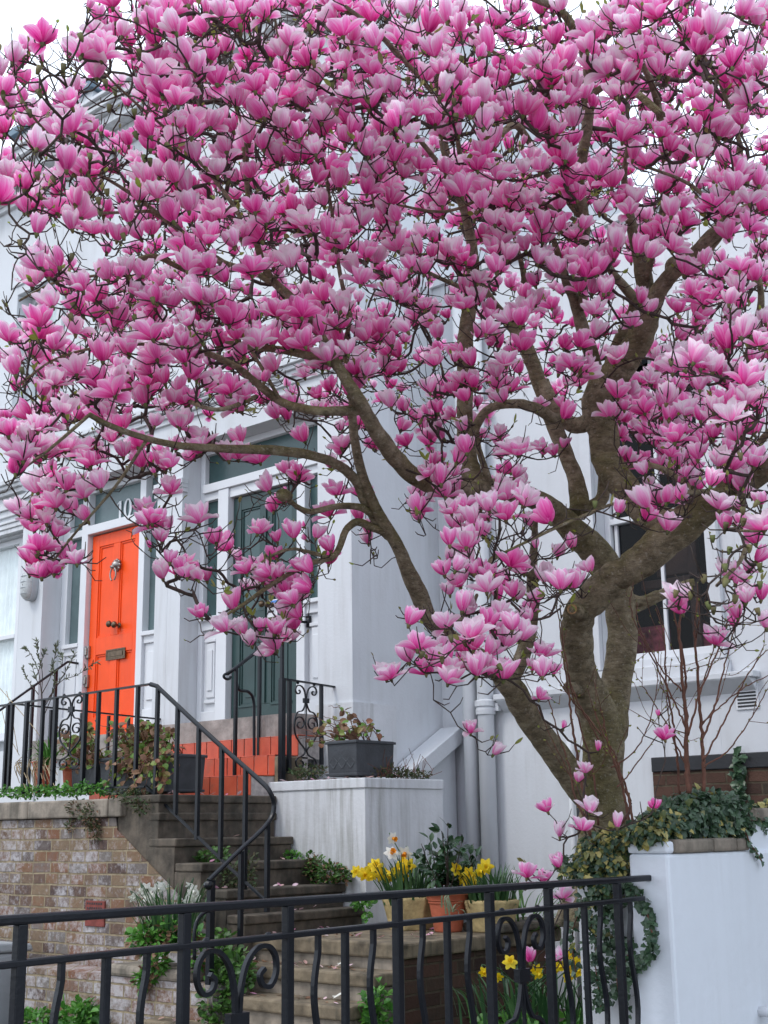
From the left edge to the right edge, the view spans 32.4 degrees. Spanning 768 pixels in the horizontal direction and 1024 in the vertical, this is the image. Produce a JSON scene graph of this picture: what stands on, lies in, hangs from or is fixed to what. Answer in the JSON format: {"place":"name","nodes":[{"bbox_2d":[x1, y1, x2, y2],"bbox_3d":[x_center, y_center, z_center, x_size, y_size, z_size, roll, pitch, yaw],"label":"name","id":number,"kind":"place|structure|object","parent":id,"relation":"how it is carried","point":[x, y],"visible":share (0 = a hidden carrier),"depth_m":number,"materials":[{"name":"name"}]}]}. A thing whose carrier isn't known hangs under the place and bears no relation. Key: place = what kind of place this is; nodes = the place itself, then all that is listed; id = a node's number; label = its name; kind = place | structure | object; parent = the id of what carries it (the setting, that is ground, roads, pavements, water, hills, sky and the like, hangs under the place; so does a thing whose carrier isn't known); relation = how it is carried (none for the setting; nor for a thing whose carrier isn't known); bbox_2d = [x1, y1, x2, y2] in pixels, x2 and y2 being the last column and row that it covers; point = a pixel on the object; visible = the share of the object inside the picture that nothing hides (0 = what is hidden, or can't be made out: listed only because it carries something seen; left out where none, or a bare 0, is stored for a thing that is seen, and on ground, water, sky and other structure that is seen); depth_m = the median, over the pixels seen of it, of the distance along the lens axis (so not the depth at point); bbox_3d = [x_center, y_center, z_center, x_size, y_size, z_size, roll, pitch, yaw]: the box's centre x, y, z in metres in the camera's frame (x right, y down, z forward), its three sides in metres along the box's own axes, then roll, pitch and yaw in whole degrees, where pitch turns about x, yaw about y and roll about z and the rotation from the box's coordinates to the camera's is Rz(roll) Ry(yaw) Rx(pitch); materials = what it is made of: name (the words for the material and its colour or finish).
{"place":"outdoors","nodes":[
{"label":"outdoors","id":0,"kind":"place"},
{"bbox_2d":[118,794,560,1023],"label":"stone staircase","id":1,"kind":"structure","parent":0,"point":[159,836],"depth_m":8.25,"materials":[{"name":"stone"}]},
{"bbox_2d":[31,761,56,792],"bbox_3d":[-2.756,2.150,10.681,0.202,0.253,0.202,-13,-18,41],"label":"terracotta pot","id":2,"kind":"object","parent":1,"relation":"on","point":[48,776],"visible":0.25,"depth_m":10.62,"materials":[{"name":"ceramic"}]},
{"bbox_2d":[14,738,63,793],"bbox_3d":[-2.665,1.987,10.294,0.405,0.444,1.110,4,-14,-17],"label":"strap leaf plant","id":3,"kind":"object","parent":2,"relation":"in","point":[46,756],"visible":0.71,"depth_m":10.24,"materials":[{"name":"plant"}]},
{"bbox_2d":[20,637,100,784],"bbox_3d":[-2.654,1.600,10.641,1.166,1.262,0.156,-13,-18,41],"label":"olive sapling","id":4,"kind":"object","parent":1,"relation":"on","point":[34,676],"visible":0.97,"depth_m":10.77,"materials":[{"name":"green plant"}]},
{"bbox_2d":[61,763,76,790],"bbox_3d":[-2.497,2.111,10.500,0.150,0.214,0.150,-13,-18,41],"label":"terracotta pot","id":5,"kind":"object","parent":1,"relation":"on","point":[67,774],"visible":0.37,"depth_m":10.45,"materials":[{"name":"ceramic"}]},
{"bbox_2d":[69,764,100,791],"bbox_3d":[-2.148,2.037,10.084,0.363,0.190,0.362,-13,-18,41],"label":"lead planter","id":6,"kind":"object","parent":1,"relation":"on","point":[89,775],"visible":0.21,"depth_m":9.95,"materials":[{"name":"metal"}]},
{"bbox_2d":[57,722,104,773],"bbox_3d":[-2.406,1.833,10.238,0.952,0.421,0.402,-13,-18,41],"label":"pelargonium","id":7,"kind":"object","parent":6,"relation":"in","point":[90,747],"visible":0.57,"depth_m":10.10,"materials":[{"name":"green plant"}]},
{"bbox_2d":[105,786,150,817],"bbox_3d":[-1.747,1.993,9.065,0.522,0.222,0.245,-13,-18,41],"label":"mossy cushion","id":8,"kind":"object","parent":1,"relation":"on","point":[131,792],"visible":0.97,"depth_m":9.01,"materials":[{"name":"green plant"}]},
{"bbox_2d":[0,682,275,984],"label":"stair railing","id":9,"kind":"object","parent":1,"relation":"on","point":[241,852],"visible":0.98,"depth_m":9.03,"materials":[{"name":"black metal"}]},
{"bbox_2d":[99,754,207,794],"bbox_3d":[-1.700,1.924,9.652,0.826,0.268,0.363,-13,-18,41],"label":"lead planter","id":10,"kind":"object","parent":1,"relation":"on","point":[187,763],"visible":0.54,"depth_m":9.43,"materials":[{"name":"metal"}]},
{"bbox_2d":[95,717,185,795],"bbox_3d":[-1.856,1.764,9.576,1.483,0.599,0.602,-13,-18,41],"label":"pelargonium","id":11,"kind":"object","parent":10,"relation":"in","point":[146,762],"visible":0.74,"depth_m":9.43,"materials":[{"name":"green plant"}]},
{"bbox_2d":[124,877,218,945],"bbox_3d":[-1.282,2.487,8.211,0.738,0.453,0.715,0,-14,-3],"label":"daffodil clump","id":12,"kind":"object","parent":1,"relation":"on","point":[192,895],"visible":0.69,"depth_m":8.17,"materials":[{"name":"white plant"}]},
{"bbox_2d":[89,734,318,798],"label":"tiled steps","id":13,"kind":"structure","parent":1,"relation":"on","point":[263,764],"depth_m":10.07,"materials":[{"name":"tile"}]},
{"bbox_2d":[222,616,310,774],"bbox_3d":[-0.923,1.429,10.477,0.049,1.315,0.929,-13,-18,41],"label":"handrail","id":14,"kind":"object","parent":13,"relation":"on","point":[237,689],"depth_m":10.33,"materials":[{"name":"black metal"}]},
{"bbox_2d":[192,846,231,861],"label":"step weed","id":15,"kind":"object","parent":1,"relation":"on","point":[202,853],"visible":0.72,"depth_m":8.74,"materials":[{"name":"green plant"}]},
{"bbox_2d":[195,927,257,1023],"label":"stair ivy","id":16,"kind":"object","parent":1,"relation":"on","point":[235,958],"visible":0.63,"depth_m":7.63,"materials":[{"name":"green plant"}]},
{"bbox_2d":[219,850,260,888],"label":"step weed","id":17,"kind":"object","parent":1,"relation":"on","point":[231,883],"visible":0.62,"depth_m":8.55,"materials":[{"name":"green plant"}]},
{"bbox_2d":[283,849,301,858],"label":"step weed","id":18,"kind":"object","parent":1,"relation":"on","point":[292,852],"visible":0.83,"depth_m":9.38,"materials":[{"name":"green plant"}]},
{"bbox_2d":[159,776,438,1023],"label":"fallen petals","id":19,"kind":"object","parent":1,"relation":"on","point":[295,884],"visible":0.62,"depth_m":8.47,"materials":[{"name":"pink plant"}]},
{"bbox_2d":[248,933,384,1002],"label":"fallen leaves","id":20,"kind":"object","parent":1,"relation":"on","point":[307,997],"visible":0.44,"depth_m":7.64,"materials":[{"name":"pink plant"}]},
{"bbox_2d":[300,850,352,886],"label":"step weed","id":21,"kind":"object","parent":1,"relation":"on","point":[321,874],"visible":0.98,"depth_m":9.05,"materials":[{"name":"green plant"}]},
{"bbox_2d":[350,900,377,923],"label":"step weed","id":22,"kind":"object","parent":1,"relation":"on","point":[359,905],"visible":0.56,"depth_m":8.72,"materials":[{"name":"green plant"}]},
{"bbox_2d":[357,976,392,1023],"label":"foot weed","id":23,"kind":"object","parent":1,"relation":"on","point":[387,1005],"visible":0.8,"depth_m":7.08,"materials":[{"name":"green plant"}]},
{"bbox_2d":[382,897,433,930],"bbox_3d":[0.176,2.575,8.483,0.372,0.203,0.372,-13,-18,41],"label":"stone pot","id":24,"kind":"object","parent":1,"relation":"on","point":[418,907],"visible":0.45,"depth_m":8.33,"materials":[{"name":"stone"}]},
{"bbox_2d":[351,832,434,905],"bbox_3d":[0.185,2.302,8.526,0.633,0.458,0.581,6,-15,-27],"label":"daffodil clump","id":25,"kind":"object","parent":24,"relation":"on","point":[398,873],"visible":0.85,"depth_m":8.48,"materials":[{"name":"yellow plant"}]},
{"bbox_2d":[426,894,467,931],"bbox_3d":[0.399,2.502,8.249,0.287,0.230,0.287,-13,-18,41],"label":"terracotta pot","id":26,"kind":"object","parent":1,"relation":"on","point":[438,910],"visible":0.59,"depth_m":8.16,"materials":[{"name":"ceramic"}]},
{"bbox_2d":[411,820,481,887],"bbox_3d":[0.349,2.200,8.332,0.573,0.544,0.400,-13,-18,41],"label":"glossy shrub","id":27,"kind":"object","parent":26,"relation":"on","point":[444,858],"visible":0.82,"depth_m":8.25,"materials":[{"name":"green plant"}]},
{"bbox_2d":[435,895,464,914],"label":"variegated tuft","id":28,"kind":"object","parent":26,"relation":"in","point":[448,903],"visible":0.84,"depth_m":8.00,"materials":[{"name":"green plant"}]},
{"bbox_2d":[464,899,518,932],"bbox_3d":[0.667,2.513,8.227,0.343,0.190,0.343,-13,-18,41],"label":"stone pot","id":29,"kind":"object","parent":1,"relation":"on","point":[478,923],"visible":0.5,"depth_m":8.11,"materials":[{"name":"stone"}]},
{"bbox_2d":[445,858,529,903],"bbox_3d":[0.634,2.331,8.295,0.636,0.306,0.598,-13,-18,41],"label":"daffodil clump","id":30,"kind":"object","parent":29,"relation":"on","point":[470,874],"visible":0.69,"depth_m":8.20,"materials":[{"name":"yellow plant"}]},
{"bbox_2d":[478,865,562,937],"bbox_3d":[0.848,2.510,8.480,0.912,0.457,1.002,-3,-14,10],"label":"grass tuft","id":31,"kind":"object","parent":1,"relation":"on","point":[520,903],"visible":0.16,"depth_m":8.51,"materials":[{"name":"green plant"}]},
{"bbox_2d":[0,0,767,203],"label":"sky","id":32,"kind":"structure","parent":0,"point":[15,14],"materials":[{"name":"white"}]},
{"bbox_2d":[559,1009,565,1021],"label":"garden soil","id":33,"kind":"structure","parent":0,"point":[561,1019],"depth_m":9.15,"materials":[{"name":"soil"}]},
{"bbox_2d":[0,941,32,1023],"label":"wheelie bin","id":34,"kind":"object","parent":33,"relation":"on","point":[5,955],"visible":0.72,"depth_m":9.05,"materials":[{"name":"grey plastic"}]},
{"bbox_2d":[24,994,99,1023],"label":"ground weeds","id":35,"kind":"object","parent":33,"relation":"on","point":[85,1010],"visible":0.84,"depth_m":8.16,"materials":[{"name":"green plant"}]},
{"bbox_2d":[24,960,249,1023],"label":"brick wall","id":36,"kind":"structure","parent":33,"relation":"on","point":[83,981],"depth_m":8.14,"materials":[{"name":"brick"}]},
{"bbox_2d":[123,914,215,995],"bbox_3d":[-1.312,2.668,7.988,0.741,0.501,0.373,-13,-18,41],"label":"wall plant","id":37,"kind":"object","parent":36,"relation":"on","point":[136,934],"depth_m":7.96,"materials":[{"name":"green plant"}]},
{"bbox_2d":[466,1007,583,1023],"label":"ground cover","id":38,"kind":"object","parent":33,"relation":"on","point":[561,1014],"visible":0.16,"depth_m":7.59,"materials":[{"name":"green plant"}]},
{"bbox_2d":[442,948,583,1023],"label":"daffodil clump","id":39,"kind":"object","parent":38,"relation":"on","point":[539,1000],"visible":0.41,"depth_m":6.72,"materials":[{"name":"green plant"}]},
{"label":"ground","id":40,"kind":"structure","parent":0,"visible":0},
{"bbox_2d":[0,81,102,802],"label":"terraced house","id":41,"kind":"structure","parent":40,"relation":"on","point":[23,622],"depth_m":13.84,"materials":[{"name":"white paint"}]},
{"bbox_2d":[0,537,22,741],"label":"window","id":42,"kind":"structure","parent":41,"relation":"in","point":[10,561],"depth_m":13.96,"materials":[{"name":"white glass"}]},
{"bbox_2d":[20,572,37,601],"bbox_3d":[-3.588,0.739,13.291,0.176,0.314,0.138,-13,-18,41],"label":"bulkhead lamp","id":43,"kind":"object","parent":41,"relation":"attached to","point":[28,589],"visible":0.84,"depth_m":13.24,"materials":[{"name":"grey metal"}]},
{"bbox_2d":[27,290,56,402],"bbox_3d":[-3.569,-1.764,14.237,0.758,1.308,0.111,-13,-18,41],"label":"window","id":44,"kind":"structure","parent":41,"relation":"in","point":[53,317],"depth_m":14.38,"materials":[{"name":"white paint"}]},
{"bbox_2d":[32,73,187,801],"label":"terraced house","id":45,"kind":"structure","parent":40,"relation":"on","point":[114,621],"depth_m":12.87,"materials":[{"name":"white paint"}]},
{"bbox_2d":[0,659,78,792],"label":"handrail","id":46,"kind":"object","parent":45,"relation":"attached to","point":[32,715],"depth_m":12.45,"materials":[{"name":"black metal"}]},
{"bbox_2d":[18,704,160,756],"bbox_3d":[-2.469,2.006,11.075,0.030,0.707,1.496,-13,-18,41],"label":"dividing railing","id":47,"kind":"object","parent":45,"relation":"attached to","point":[50,727],"visible":0.33,"depth_m":11.07,"materials":[{"name":"black metal"}]},
{"bbox_2d":[0,688,38,754],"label":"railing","id":48,"kind":"object","parent":47,"relation":"attached to","point":[14,730],"visible":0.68,"depth_m":10.59,"materials":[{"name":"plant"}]},
{"bbox_2d":[83,526,138,734],"bbox_3d":[-2.628,1.154,12.719,0.835,2.000,0.133,-13,-18,41],"label":"door","id":49,"kind":"structure","parent":45,"relation":"in","point":[113,608],"depth_m":12.78,"materials":[{"name":"orange paint"}]},
{"bbox_2d":[0,797,228,966],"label":"brick wall","id":50,"kind":"structure","parent":40,"relation":"on","point":[48,863],"depth_m":9.38,"materials":[{"name":"brick"}]},
{"bbox_2d":[0,778,114,800],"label":"creeping weed","id":51,"kind":"object","parent":50,"relation":"on","point":[59,792],"visible":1,"depth_m":9.72,"materials":[{"name":"green plant"}]},
{"bbox_2d":[63,797,103,843],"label":"trailing fern","id":52,"kind":"object","parent":50,"relation":"attached to","point":[90,823],"visible":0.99,"depth_m":9.28,"materials":[{"name":"green plant"}]},
{"bbox_2d":[0,875,651,1023],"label":"front railing","id":53,"kind":"object","parent":40,"relation":"on","point":[18,963],"visible":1,"depth_m":4.19,"materials":[{"name":"black metal"}]},
{"bbox_2d":[269,778,444,923],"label":"rendered block","id":54,"kind":"structure","parent":40,"relation":"on","point":[349,823],"depth_m":9.31,"materials":[{"name":"white paint"}]},
{"bbox_2d":[288,763,327,779],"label":"bed moss","id":55,"kind":"object","parent":54,"relation":"on","point":[303,774],"visible":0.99,"depth_m":9.65,"materials":[{"name":"green plant"}]},
{"bbox_2d":[325,739,395,777],"bbox_3d":[-0.167,1.781,9.509,0.311,0.250,0.422,-13,-18,41],"label":"lead planter","id":56,"kind":"object","parent":54,"relation":"on","point":[350,758],"visible":1,"depth_m":9.38,"materials":[{"name":"metal"}]},
{"bbox_2d":[300,703,383,747],"bbox_3d":[-0.344,1.564,9.640,0.960,0.322,0.409,-13,-18,41],"label":"pelargonium","id":57,"kind":"object","parent":56,"relation":"on","point":[342,727],"visible":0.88,"depth_m":9.49,"materials":[{"name":"green plant"}]},
{"bbox_2d":[371,762,432,778],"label":"bed moss","id":58,"kind":"object","parent":54,"relation":"on","point":[401,772],"visible":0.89,"depth_m":9.53,"materials":[{"name":"green plant"}]},
{"bbox_2d":[367,749,441,778],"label":"dry twigs","id":59,"kind":"object","parent":54,"relation":"on","point":[414,771],"visible":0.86,"depth_m":9.57,"materials":[{"name":"brown plant"}]},
{"bbox_2d":[0,0,767,969],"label":"magnolia tree","id":60,"kind":"object","parent":40,"relation":"on","point":[170,66],"visible":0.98,"depth_m":4.89,"materials":[{"name":"pink plant"}]},
{"bbox_2d":[508,548,700,837],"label":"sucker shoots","id":61,"kind":"object","parent":60,"relation":"attached to","point":[616,764],"visible":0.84,"depth_m":5.79,"materials":[{"name":"brown plant"}]},
{"bbox_2d":[161,0,621,780],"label":"terraced house","id":62,"kind":"structure","parent":40,"relation":"on","point":[353,612],"depth_m":11.18,"materials":[{"name":"white paint"}]},
{"bbox_2d":[231,484,296,717],"bbox_3d":[-1.032,0.793,11.355,0.855,2.020,0.127,-13,-18,41],"label":"door","id":63,"kind":"structure","parent":62,"relation":"in","point":[247,673],"depth_m":11.40,"materials":[{"name":"green paint"}]},
{"bbox_2d":[267,599,277,617],"bbox_3d":[-0.955,0.854,11.289,0.124,0.210,0.004,-13,-18,41],"label":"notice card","id":64,"kind":"object","parent":62,"relation":"attached to","point":[275,612],"visible":0.36,"depth_m":11.29,"materials":[{"name":"white paper"}]},
{"bbox_2d":[278,677,334,781],"bbox_3d":[-0.577,1.663,10.018,0.040,0.768,0.586,-13,-18,41],"label":"scroll railing","id":65,"kind":"object","parent":62,"relation":"attached to","point":[284,742],"visible":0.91,"depth_m":9.89,"materials":[{"name":"black metal"}]},
{"bbox_2d":[384,161,767,1008],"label":"house wing","id":66,"kind":"structure","parent":40,"relation":"on","point":[526,779],"depth_m":10.16,"materials":[{"name":"white paint"}]},
{"bbox_2d":[452,307,481,897],"bbox_3d":[0.687,1.047,10.758,0.220,6.200,0.160,-13,-18,41],"label":"drainpipe","id":67,"kind":"object","parent":66,"relation":"attached to","point":[472,785],"visible":0.19,"depth_m":10.48,"materials":[{"name":"white metal"}]},
{"bbox_2d":[473,305,500,884],"bbox_3d":[0.802,1.021,10.658,0.232,6.200,0.172,-13,-18,41],"label":"drainpipe","id":68,"kind":"object","parent":66,"relation":"attached to","point":[487,707],"visible":0.45,"depth_m":10.40,"materials":[{"name":"white metal"}]},
{"bbox_2d":[566,740,582,1008],"bbox_3d":[1.416,2.671,9.747,0.139,1.950,0.084,-6,-15,21],"label":"drainpipe","id":69,"kind":"object","parent":66,"relation":"attached to","point":[573,844],"visible":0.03,"depth_m":9.78,"materials":[{"name":"white paint"}]},
{"bbox_2d":[576,806,580,836],"bbox_3d":[1.476,2.799,9.536,0.210,1.800,0.150,-13,-18,41],"label":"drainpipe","id":70,"kind":"object","parent":66,"relation":"attached to","point":[577,810],"visible":0.01,"depth_m":9.65,"materials":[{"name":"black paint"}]},
{"bbox_2d":[604,349,711,659],"bbox_3d":[2.222,0.001,10.175,1.120,2.520,0.504,-13,-18,41],"label":"window","id":71,"kind":"structure","parent":66,"relation":"in","point":[683,562],"depth_m":10.14,"materials":[{"name":"glass"}]},
{"bbox_2d":[727,746,747,799],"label":"ivy","id":72,"kind":"object","parent":66,"relation":"attached to","point":[738,783],"visible":0.8,"depth_m":9.02,"materials":[{"name":"green plant"}]},
{"bbox_2d":[577,872,634,1023],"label":"raised bed","id":73,"kind":"object","parent":40,"relation":"on","point":[598,1018],"depth_m":5.66,"materials":[{"name":"white paint"}]},
{"bbox_2d":[552,821,660,1019],"bbox_3d":[0.960,1.723,5.597,0.553,0.807,0.243,-13,-18,41],"label":"ivy","id":74,"kind":"object","parent":73,"relation":"attached to","point":[609,856],"visible":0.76,"depth_m":5.57,"materials":[{"name":"green plant"}]},
{"bbox_2d":[628,808,767,1023],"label":"garden wall","id":75,"kind":"structure","parent":40,"relation":"on","point":[707,898],"depth_m":5.56,"materials":[{"name":"white paint"}]},
{"bbox_2d":[621,783,767,866],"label":"ivy","id":76,"kind":"object","parent":75,"relation":"on","point":[696,814],"visible":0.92,"depth_m":5.76,"materials":[{"name":"green plant"}]},
{"bbox_2d":[609,545,767,793],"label":"bare shrub","id":77,"kind":"object","parent":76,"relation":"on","point":[687,775],"visible":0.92,"depth_m":5.75,"materials":[{"name":"brown plant"}]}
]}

